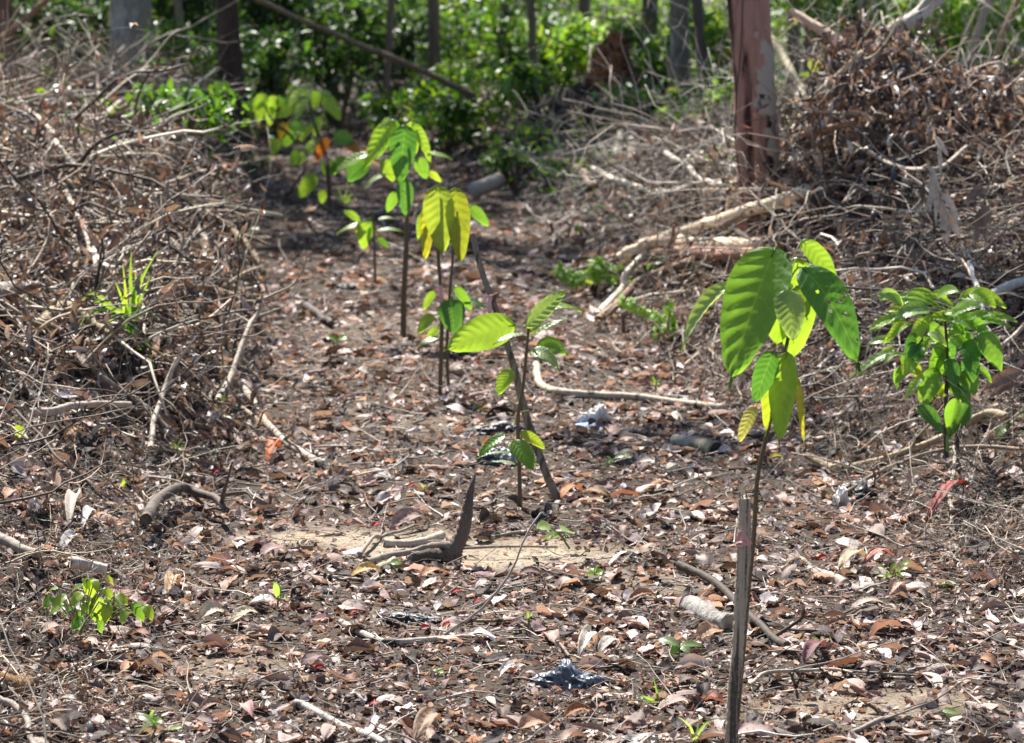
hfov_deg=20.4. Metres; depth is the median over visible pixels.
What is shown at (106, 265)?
fallen branch
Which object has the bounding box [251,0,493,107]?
fallen branch
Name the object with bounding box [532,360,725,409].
fallen branch
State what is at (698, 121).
fallen branch
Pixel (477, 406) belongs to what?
sprout
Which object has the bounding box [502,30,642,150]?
broken stump
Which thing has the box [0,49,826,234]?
weeds
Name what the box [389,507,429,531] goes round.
fallen leaf
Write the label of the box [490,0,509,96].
slim tree
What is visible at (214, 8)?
bush
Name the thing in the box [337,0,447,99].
bush
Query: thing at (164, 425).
fallen branch
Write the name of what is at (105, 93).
brush heap
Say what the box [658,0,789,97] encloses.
bush
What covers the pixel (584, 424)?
blue scrap
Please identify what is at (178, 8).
slim tree
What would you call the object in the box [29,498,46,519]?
fallen leaf
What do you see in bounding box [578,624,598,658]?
fallen leaf
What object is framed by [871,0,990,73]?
bush
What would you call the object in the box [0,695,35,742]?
fallen branch
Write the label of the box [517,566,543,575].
fallen leaf
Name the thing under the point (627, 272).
fallen branch
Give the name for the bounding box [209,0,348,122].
bush
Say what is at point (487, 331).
cocoa seedling
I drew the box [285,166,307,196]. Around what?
fallen branch
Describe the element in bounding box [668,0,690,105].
tree
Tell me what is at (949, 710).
sprout
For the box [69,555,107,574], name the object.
fallen branch
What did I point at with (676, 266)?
fallen branch
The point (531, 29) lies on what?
slim tree
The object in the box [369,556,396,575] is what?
fallen branch
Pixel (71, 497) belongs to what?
fallen leaf
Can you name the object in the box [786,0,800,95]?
tree
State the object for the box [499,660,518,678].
fallen leaf
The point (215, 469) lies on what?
fallen leaf
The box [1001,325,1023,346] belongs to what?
fallen branch
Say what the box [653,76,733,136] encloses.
bush
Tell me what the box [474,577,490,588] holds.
fallen leaf
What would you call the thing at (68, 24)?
bush
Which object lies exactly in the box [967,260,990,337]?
fallen branch
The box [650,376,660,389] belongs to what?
sprout
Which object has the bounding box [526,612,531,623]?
sprout
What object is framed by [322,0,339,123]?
slim tree
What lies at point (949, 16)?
bush
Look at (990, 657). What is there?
fallen leaf
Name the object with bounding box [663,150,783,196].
fallen branch
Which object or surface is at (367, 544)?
fallen branch
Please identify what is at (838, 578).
fallen branch
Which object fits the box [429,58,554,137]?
bush
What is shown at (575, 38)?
bush
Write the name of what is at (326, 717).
fallen branch
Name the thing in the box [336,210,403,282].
cocoa seedling
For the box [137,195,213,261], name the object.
fallen branch
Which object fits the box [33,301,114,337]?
fallen branch
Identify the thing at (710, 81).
shrub
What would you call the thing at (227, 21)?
tree
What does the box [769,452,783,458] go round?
fallen leaf
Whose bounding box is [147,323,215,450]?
fallen branch
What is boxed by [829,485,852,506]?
pale scrap
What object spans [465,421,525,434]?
plastic bag
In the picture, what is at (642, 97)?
bush
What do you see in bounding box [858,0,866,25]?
slim tree
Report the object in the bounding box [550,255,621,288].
fern
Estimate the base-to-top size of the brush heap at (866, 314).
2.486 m
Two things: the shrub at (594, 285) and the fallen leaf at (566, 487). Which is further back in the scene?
the shrub at (594, 285)
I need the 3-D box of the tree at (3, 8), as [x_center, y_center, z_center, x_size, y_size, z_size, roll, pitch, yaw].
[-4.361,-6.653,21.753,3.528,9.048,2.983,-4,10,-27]
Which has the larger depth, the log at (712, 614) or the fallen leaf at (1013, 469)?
the fallen leaf at (1013, 469)
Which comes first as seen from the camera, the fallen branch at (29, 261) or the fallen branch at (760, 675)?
the fallen branch at (760, 675)
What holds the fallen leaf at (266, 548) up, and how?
on the leaf litter at (212, 641)
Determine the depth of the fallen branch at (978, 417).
8.78 m
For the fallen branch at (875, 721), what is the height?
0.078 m
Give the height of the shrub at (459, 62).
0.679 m
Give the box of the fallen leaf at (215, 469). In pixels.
[212,467,222,473]
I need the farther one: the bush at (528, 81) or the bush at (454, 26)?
the bush at (454, 26)
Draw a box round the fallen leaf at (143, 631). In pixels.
[131,628,148,637]
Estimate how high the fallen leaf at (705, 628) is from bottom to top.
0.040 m
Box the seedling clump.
[43,575,153,634]
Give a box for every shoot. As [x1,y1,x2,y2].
[507,120,534,158]
[793,58,827,111]
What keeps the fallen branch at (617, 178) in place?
on the brush heap at (866, 314)
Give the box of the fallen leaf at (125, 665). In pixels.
[120,660,135,672]
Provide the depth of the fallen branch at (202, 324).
10.11 m
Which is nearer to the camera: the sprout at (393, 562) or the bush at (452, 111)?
the sprout at (393, 562)
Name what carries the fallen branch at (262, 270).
on the ground
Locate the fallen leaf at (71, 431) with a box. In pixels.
[64,424,85,439]
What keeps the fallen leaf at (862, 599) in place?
on the leaf litter at (212, 641)
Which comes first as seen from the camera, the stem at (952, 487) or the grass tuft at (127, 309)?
the stem at (952, 487)
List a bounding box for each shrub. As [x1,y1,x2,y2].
[118,95,172,120]
[125,77,252,165]
[232,150,275,178]
[400,30,491,79]
[458,16,622,97]
[477,141,561,194]
[567,262,640,295]
[646,253,699,281]
[699,64,733,109]
[852,284,1016,457]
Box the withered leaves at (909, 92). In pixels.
[363,0,1023,599]
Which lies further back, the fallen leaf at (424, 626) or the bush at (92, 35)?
the bush at (92, 35)
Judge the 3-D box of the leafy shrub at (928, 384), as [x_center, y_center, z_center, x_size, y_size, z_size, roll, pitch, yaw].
[1.259,-0.001,8.426,0.499,0.527,0.175,0,8,0]
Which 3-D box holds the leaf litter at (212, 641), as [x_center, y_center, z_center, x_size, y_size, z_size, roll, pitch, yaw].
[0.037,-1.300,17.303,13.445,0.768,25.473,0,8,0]
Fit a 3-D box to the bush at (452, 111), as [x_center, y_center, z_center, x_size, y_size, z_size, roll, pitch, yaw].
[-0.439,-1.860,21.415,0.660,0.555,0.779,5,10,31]
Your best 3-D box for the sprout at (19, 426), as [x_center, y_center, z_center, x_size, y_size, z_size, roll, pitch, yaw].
[-1.416,0.180,8.174,0.036,0.064,0.027,0,8,0]
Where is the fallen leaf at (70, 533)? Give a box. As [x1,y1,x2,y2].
[60,529,82,549]
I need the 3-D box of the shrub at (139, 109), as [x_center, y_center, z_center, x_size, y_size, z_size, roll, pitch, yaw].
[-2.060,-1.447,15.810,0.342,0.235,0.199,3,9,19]
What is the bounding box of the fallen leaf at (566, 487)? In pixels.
[560,483,582,497]
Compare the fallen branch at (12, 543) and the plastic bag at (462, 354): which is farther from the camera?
the plastic bag at (462, 354)
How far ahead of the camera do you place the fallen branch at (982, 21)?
15.88 m
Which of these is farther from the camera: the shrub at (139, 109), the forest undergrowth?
the forest undergrowth
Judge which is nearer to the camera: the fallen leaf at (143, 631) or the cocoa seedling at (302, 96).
the fallen leaf at (143, 631)
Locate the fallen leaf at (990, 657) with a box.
[980,653,998,665]
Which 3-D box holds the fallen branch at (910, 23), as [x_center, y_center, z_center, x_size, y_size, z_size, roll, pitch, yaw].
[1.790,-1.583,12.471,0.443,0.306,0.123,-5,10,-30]
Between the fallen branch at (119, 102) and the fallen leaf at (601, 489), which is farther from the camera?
the fallen branch at (119, 102)
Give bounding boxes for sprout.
[13,423,25,442]
[121,478,125,491]
[136,710,182,737]
[169,439,183,452]
[273,581,286,605]
[325,334,347,342]
[389,559,401,572]
[433,668,443,677]
[472,403,489,412]
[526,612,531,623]
[536,520,573,548]
[585,565,603,580]
[605,453,631,465]
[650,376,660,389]
[656,636,701,660]
[877,560,910,578]
[940,581,954,591]
[942,707,959,720]
[995,414,1023,443]
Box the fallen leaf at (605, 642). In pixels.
[598,635,619,651]
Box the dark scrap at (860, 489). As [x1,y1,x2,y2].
[840,478,877,501]
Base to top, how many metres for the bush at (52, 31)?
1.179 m
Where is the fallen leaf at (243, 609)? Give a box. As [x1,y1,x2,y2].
[230,605,258,623]
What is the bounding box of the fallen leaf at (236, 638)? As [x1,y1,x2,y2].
[229,634,251,644]
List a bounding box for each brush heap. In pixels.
[0,0,283,742]
[362,0,1023,642]
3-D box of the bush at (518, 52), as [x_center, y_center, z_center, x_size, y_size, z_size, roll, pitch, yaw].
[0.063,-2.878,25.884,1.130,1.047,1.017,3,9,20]
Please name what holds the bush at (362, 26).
on the ground
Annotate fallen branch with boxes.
[0,279,43,295]
[0,532,41,557]
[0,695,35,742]
[1,0,49,40]
[2,48,39,75]
[11,197,69,325]
[14,408,105,500]
[17,96,80,173]
[26,400,132,416]
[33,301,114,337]
[64,189,97,268]
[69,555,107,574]
[85,340,171,434]
[91,243,171,337]
[93,92,136,123]
[137,163,268,276]
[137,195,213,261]
[140,461,252,525]
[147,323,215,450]
[155,230,212,358]
[210,355,324,465]
[214,252,306,402]
[230,281,255,369]
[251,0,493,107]
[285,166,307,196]
[292,699,387,742]
[302,301,333,326]
[319,573,535,594]
[338,512,541,644]
[357,503,414,555]
[363,545,557,562]
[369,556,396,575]
[382,530,520,546]
[476,618,570,657]
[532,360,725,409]
[542,150,599,189]
[555,248,632,274]
[588,147,617,172]
[590,152,701,194]
[593,249,647,315]
[594,222,705,321]
[612,129,629,162]
[616,234,766,264]
[626,114,729,163]
[644,224,761,261]
[658,176,815,235]
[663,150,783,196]
[675,560,815,683]
[747,631,1015,686]
[771,34,807,95]
[782,10,902,132]
[787,553,876,590]
[788,8,862,53]
[805,119,854,137]
[805,404,951,471]
[828,75,847,133]
[847,435,1022,492]
[850,678,1022,733]
[851,142,968,178]
[877,0,945,41]
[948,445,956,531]
[959,0,993,68]
[963,409,1010,427]
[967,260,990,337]
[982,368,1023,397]
[989,0,1019,70]
[991,277,1023,296]
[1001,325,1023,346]
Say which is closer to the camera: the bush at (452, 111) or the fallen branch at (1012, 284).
the fallen branch at (1012, 284)
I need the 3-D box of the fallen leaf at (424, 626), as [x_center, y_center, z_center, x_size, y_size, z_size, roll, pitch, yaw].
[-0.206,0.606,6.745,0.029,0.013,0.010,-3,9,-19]
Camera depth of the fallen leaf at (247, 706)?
5.97 m
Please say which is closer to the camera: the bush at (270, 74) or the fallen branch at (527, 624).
the fallen branch at (527, 624)
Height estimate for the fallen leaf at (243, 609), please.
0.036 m
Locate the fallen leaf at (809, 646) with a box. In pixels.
[802,639,825,662]
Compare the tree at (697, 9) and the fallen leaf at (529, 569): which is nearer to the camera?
the fallen leaf at (529, 569)
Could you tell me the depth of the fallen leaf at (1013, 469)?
8.24 m
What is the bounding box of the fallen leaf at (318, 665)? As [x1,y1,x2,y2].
[314,663,325,669]
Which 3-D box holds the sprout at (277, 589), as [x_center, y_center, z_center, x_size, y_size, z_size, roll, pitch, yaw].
[-0.574,0.543,6.984,0.035,0.066,0.025,-4,10,-27]
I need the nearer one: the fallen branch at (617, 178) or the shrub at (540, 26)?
the fallen branch at (617, 178)
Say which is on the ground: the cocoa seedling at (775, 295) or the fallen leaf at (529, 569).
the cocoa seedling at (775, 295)
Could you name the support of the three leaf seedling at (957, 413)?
on the ground
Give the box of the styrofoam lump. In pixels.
[576,401,610,423]
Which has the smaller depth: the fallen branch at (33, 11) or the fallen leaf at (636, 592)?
the fallen leaf at (636, 592)
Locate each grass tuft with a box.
[68,250,159,367]
[333,185,356,203]
[630,677,667,704]
[679,717,720,741]
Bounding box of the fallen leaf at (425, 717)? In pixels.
[413,706,442,741]
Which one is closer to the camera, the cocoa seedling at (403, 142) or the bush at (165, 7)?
the cocoa seedling at (403, 142)
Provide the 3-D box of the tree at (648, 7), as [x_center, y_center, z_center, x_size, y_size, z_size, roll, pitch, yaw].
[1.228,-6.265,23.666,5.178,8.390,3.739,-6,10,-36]
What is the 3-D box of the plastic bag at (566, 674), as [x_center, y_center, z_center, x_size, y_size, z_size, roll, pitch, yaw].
[0.118,0.665,6.275,0.140,0.064,0.135,8,11,42]
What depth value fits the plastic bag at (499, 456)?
8.90 m
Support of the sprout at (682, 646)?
on the ground
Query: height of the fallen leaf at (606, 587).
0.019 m
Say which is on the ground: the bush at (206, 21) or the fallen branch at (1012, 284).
the bush at (206, 21)
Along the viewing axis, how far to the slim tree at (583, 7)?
26.92 m
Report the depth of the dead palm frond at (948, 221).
9.89 m
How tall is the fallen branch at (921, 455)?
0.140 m
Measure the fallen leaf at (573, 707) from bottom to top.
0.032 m
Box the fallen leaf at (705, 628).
[695,621,722,640]
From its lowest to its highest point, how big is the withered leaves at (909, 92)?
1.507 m
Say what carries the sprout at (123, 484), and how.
on the ground
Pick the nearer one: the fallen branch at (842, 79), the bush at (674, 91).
the fallen branch at (842, 79)
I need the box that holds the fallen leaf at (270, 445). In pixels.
[265,439,280,461]
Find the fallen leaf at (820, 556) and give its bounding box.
[817,554,827,560]
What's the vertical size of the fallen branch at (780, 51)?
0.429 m
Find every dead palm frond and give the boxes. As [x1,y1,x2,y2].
[925,136,959,243]
[963,179,991,245]
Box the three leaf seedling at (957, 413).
[916,397,972,450]
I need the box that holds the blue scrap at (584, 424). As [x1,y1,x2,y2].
[575,421,611,429]
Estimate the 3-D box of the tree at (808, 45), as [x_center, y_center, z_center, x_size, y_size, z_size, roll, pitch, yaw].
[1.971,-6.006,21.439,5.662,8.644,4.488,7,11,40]
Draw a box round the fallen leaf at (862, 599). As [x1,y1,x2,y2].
[851,594,885,607]
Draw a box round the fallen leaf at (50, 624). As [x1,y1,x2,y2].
[40,621,67,633]
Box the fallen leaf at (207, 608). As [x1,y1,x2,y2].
[198,601,224,618]
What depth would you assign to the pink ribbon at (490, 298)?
8.46 m
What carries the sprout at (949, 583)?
on the ground
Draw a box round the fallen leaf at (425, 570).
[420,564,446,577]
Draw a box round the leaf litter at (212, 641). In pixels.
[0,97,1023,742]
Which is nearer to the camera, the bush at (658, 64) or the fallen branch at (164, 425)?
the fallen branch at (164, 425)
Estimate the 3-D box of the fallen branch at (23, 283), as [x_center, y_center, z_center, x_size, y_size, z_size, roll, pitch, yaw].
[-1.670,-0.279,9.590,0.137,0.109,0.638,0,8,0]
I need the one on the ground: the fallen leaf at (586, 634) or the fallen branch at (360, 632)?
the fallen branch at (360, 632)
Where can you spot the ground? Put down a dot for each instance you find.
(496, 564)
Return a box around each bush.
[12,0,111,71]
[13,0,164,66]
[26,12,172,67]
[141,10,272,86]
[151,0,214,71]
[154,0,260,52]
[175,0,260,80]
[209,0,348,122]
[238,0,409,130]
[241,20,318,138]
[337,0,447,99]
[355,77,448,130]
[393,0,524,87]
[402,87,489,156]
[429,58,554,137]
[460,0,578,104]
[490,58,577,133]
[525,8,606,83]
[550,0,669,40]
[591,77,690,139]
[602,12,695,105]
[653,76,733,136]
[654,0,732,102]
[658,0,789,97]
[774,0,914,61]
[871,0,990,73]
[902,0,1023,92]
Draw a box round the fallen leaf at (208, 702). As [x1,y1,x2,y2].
[200,697,223,711]
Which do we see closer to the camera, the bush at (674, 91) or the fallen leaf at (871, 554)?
the fallen leaf at (871, 554)
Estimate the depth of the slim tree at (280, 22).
24.65 m
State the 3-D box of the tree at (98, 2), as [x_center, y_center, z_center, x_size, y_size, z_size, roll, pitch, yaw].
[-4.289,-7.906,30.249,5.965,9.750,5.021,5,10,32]
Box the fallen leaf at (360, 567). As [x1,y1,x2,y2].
[351,562,382,577]
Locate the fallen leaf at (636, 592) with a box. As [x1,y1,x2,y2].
[627,588,658,601]
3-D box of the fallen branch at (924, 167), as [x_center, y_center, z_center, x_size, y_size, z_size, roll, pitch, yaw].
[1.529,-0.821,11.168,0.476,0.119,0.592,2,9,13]
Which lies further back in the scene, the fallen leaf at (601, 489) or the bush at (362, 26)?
the bush at (362, 26)
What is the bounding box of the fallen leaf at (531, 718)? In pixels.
[519,710,550,729]
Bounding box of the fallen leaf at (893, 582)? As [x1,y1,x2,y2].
[888,577,904,595]
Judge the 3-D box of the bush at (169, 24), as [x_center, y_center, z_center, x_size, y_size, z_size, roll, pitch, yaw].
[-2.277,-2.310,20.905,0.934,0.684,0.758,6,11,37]
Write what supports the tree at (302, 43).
on the ground
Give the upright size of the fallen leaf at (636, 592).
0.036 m
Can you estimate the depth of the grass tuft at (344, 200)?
17.96 m
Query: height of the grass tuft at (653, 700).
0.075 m
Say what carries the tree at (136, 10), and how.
on the ground
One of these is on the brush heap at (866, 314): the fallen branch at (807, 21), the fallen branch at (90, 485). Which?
the fallen branch at (807, 21)
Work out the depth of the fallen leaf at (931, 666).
6.27 m
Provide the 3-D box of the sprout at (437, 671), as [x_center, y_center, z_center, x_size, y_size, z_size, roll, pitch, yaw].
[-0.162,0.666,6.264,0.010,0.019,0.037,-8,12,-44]
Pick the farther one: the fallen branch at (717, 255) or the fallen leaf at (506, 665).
the fallen branch at (717, 255)
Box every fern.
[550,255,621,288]
[617,293,677,342]
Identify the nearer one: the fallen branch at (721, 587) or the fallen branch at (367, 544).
the fallen branch at (721, 587)
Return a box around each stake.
[470,233,562,500]
[724,490,750,742]
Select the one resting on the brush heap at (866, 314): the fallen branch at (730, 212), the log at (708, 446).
the fallen branch at (730, 212)
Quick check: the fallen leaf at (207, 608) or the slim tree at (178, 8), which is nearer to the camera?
the fallen leaf at (207, 608)
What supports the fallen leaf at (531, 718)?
on the ground
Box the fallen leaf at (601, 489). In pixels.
[581,485,610,497]
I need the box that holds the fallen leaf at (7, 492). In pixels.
[2,486,18,497]
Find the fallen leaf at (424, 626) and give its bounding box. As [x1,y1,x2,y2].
[419,624,429,629]
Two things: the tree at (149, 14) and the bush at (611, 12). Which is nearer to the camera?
the tree at (149, 14)
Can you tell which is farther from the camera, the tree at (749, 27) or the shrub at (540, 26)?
the shrub at (540, 26)
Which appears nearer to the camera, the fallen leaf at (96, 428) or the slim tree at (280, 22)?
the fallen leaf at (96, 428)
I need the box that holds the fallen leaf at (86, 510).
[80,505,96,528]
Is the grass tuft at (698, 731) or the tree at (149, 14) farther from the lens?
the tree at (149, 14)
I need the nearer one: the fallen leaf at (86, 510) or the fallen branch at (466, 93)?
the fallen leaf at (86, 510)
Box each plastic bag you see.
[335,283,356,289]
[382,611,442,624]
[450,352,473,360]
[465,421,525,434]
[476,447,516,465]
[529,658,606,692]
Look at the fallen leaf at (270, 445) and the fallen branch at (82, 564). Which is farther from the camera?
the fallen leaf at (270, 445)
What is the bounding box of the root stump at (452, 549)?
[400,473,475,562]
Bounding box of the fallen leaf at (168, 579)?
[164,571,180,594]
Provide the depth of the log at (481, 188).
17.40 m
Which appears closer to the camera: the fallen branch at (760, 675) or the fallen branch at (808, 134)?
the fallen branch at (760, 675)
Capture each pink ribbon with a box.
[438,285,443,303]
[486,294,492,312]
[735,531,751,546]
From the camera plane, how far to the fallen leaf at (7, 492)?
7.52 m
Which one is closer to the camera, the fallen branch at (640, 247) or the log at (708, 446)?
the log at (708, 446)
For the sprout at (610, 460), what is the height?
0.038 m
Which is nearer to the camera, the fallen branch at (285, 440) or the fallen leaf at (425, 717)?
the fallen leaf at (425, 717)
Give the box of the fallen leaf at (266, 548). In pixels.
[260,543,287,556]
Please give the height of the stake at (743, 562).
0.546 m
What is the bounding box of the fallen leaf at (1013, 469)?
[997,466,1023,484]
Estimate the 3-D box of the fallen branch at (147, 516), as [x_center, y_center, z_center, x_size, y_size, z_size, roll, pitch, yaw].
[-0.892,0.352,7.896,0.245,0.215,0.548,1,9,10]
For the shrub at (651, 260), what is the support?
on the ground
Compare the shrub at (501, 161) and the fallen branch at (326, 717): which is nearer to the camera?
the fallen branch at (326, 717)
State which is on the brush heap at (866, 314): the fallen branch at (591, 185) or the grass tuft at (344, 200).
the fallen branch at (591, 185)
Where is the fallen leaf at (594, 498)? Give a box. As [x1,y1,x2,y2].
[586,496,606,504]
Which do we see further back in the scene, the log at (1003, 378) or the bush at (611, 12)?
the bush at (611, 12)
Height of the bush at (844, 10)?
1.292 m
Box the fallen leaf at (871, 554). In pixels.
[864,547,892,563]
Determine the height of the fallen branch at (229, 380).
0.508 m
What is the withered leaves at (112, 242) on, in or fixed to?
on the ground
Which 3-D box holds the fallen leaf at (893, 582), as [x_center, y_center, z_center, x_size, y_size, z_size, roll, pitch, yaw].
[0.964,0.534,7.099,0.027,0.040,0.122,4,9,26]
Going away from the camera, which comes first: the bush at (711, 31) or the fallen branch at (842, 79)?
the fallen branch at (842, 79)
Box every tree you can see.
[0,0,17,62]
[40,5,49,69]
[72,0,86,62]
[95,0,110,54]
[109,0,147,69]
[146,0,154,69]
[173,0,187,75]
[215,0,251,154]
[270,4,288,134]
[297,0,315,77]
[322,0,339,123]
[382,0,394,117]
[427,0,441,90]
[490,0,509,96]
[527,0,537,67]
[575,0,589,79]
[639,0,658,96]
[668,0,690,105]
[692,0,709,110]
[727,0,784,244]
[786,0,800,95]
[802,0,822,107]
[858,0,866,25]
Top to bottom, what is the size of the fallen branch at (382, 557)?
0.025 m
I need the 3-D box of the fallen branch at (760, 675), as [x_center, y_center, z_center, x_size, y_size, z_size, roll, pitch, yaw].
[0.828,0.648,6.268,0.618,0.173,0.186,1,8,5]
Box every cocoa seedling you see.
[252,86,360,213]
[334,117,452,337]
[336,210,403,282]
[416,185,489,394]
[443,290,581,507]
[679,239,860,742]
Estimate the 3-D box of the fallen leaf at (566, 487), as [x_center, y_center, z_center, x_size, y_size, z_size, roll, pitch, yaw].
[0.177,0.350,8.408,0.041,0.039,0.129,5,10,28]
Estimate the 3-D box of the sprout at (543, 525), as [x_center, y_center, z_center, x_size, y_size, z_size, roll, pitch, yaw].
[0.115,0.441,7.669,0.108,0.080,0.044,-3,9,-19]
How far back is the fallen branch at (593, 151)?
18.33 m
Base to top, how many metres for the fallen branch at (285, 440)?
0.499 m
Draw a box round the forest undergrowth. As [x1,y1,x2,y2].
[13,0,1020,121]
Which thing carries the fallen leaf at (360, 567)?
on the leaf litter at (212, 641)
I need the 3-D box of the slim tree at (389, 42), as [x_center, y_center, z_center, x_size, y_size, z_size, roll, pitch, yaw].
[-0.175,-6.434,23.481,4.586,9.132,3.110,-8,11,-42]
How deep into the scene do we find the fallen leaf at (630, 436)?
9.30 m
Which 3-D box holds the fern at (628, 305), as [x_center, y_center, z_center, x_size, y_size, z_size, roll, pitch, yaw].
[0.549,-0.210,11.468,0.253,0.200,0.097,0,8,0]
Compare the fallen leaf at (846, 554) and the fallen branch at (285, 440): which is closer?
the fallen leaf at (846, 554)
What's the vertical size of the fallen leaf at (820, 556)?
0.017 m
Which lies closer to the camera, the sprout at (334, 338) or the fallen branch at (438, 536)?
the fallen branch at (438, 536)
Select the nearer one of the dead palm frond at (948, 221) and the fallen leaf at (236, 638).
the fallen leaf at (236, 638)
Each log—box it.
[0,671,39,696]
[467,172,504,200]
[668,434,723,454]
[679,594,733,630]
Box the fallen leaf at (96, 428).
[91,424,113,436]
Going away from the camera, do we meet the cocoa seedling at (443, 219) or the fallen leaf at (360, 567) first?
the fallen leaf at (360, 567)
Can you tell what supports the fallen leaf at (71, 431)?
on the ground
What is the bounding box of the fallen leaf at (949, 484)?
[926,479,968,522]
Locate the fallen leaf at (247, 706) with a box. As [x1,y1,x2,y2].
[239,700,253,717]
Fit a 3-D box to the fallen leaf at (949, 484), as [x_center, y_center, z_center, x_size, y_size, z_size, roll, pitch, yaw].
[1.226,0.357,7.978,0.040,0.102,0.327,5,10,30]
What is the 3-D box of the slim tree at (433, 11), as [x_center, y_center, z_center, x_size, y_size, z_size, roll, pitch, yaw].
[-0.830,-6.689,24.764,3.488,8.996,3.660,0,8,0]
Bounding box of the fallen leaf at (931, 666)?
[922,661,959,671]
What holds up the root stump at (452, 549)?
on the ground
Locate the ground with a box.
[0,0,1023,742]
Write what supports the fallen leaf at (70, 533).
on the ground
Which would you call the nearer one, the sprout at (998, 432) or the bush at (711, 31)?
the sprout at (998, 432)
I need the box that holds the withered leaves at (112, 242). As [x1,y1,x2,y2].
[0,22,799,742]
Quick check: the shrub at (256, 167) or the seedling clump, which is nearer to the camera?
the seedling clump
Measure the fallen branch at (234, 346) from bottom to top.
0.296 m
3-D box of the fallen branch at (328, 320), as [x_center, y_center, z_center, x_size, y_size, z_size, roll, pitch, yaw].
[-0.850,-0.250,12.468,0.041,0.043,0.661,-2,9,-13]
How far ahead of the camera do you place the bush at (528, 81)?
20.86 m
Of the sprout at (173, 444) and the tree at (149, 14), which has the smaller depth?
the sprout at (173, 444)
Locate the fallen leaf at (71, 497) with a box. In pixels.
[65,487,82,528]
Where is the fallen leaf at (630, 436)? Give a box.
[618,433,639,441]
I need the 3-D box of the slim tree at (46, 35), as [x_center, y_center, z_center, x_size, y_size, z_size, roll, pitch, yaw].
[-3.517,-6.478,23.388,3.880,8.493,3.582,-2,9,-16]
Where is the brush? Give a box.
[44,21,797,143]
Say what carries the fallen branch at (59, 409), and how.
on the ground
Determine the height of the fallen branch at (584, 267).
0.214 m
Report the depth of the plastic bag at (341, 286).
13.47 m
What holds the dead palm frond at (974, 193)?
on the brush heap at (866, 314)
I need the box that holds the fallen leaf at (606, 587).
[598,586,616,593]
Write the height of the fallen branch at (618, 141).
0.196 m
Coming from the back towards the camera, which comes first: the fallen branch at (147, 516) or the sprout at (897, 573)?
the fallen branch at (147, 516)
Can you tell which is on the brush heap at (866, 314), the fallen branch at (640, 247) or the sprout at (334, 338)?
the fallen branch at (640, 247)
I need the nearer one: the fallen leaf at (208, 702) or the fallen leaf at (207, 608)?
the fallen leaf at (208, 702)
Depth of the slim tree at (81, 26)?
26.18 m
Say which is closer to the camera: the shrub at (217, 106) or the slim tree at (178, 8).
the shrub at (217, 106)
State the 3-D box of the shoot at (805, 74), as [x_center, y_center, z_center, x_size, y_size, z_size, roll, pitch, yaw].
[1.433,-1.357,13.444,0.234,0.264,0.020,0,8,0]
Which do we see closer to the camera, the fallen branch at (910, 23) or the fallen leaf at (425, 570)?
the fallen leaf at (425, 570)
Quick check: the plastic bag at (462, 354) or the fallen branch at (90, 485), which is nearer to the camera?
the fallen branch at (90, 485)
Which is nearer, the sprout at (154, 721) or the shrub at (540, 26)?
the sprout at (154, 721)
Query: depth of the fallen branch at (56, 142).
12.64 m
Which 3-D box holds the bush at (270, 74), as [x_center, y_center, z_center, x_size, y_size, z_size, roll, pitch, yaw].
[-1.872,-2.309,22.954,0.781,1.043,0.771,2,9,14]
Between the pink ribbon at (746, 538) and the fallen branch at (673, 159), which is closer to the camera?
the pink ribbon at (746, 538)
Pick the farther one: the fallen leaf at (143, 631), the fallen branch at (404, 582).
the fallen branch at (404, 582)
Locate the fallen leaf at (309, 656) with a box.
[301,650,329,665]
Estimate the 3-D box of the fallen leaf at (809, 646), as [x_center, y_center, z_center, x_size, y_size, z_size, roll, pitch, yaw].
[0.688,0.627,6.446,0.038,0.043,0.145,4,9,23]
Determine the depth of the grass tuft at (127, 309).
9.20 m
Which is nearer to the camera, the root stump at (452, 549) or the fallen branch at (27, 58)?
the root stump at (452, 549)
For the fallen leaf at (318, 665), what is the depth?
6.38 m
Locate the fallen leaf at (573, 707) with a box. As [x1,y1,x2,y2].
[563,702,593,718]
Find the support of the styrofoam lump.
on the blue scrap at (584, 424)
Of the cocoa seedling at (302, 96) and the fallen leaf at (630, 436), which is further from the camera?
the cocoa seedling at (302, 96)
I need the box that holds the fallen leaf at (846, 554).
[838,548,864,568]
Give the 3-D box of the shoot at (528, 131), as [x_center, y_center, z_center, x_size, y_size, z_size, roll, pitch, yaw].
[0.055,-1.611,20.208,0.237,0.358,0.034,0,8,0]
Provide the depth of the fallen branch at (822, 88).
11.77 m
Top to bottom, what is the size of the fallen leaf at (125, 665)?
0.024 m
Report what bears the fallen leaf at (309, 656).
on the leaf litter at (212, 641)
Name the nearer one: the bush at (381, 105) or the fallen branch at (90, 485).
the fallen branch at (90, 485)

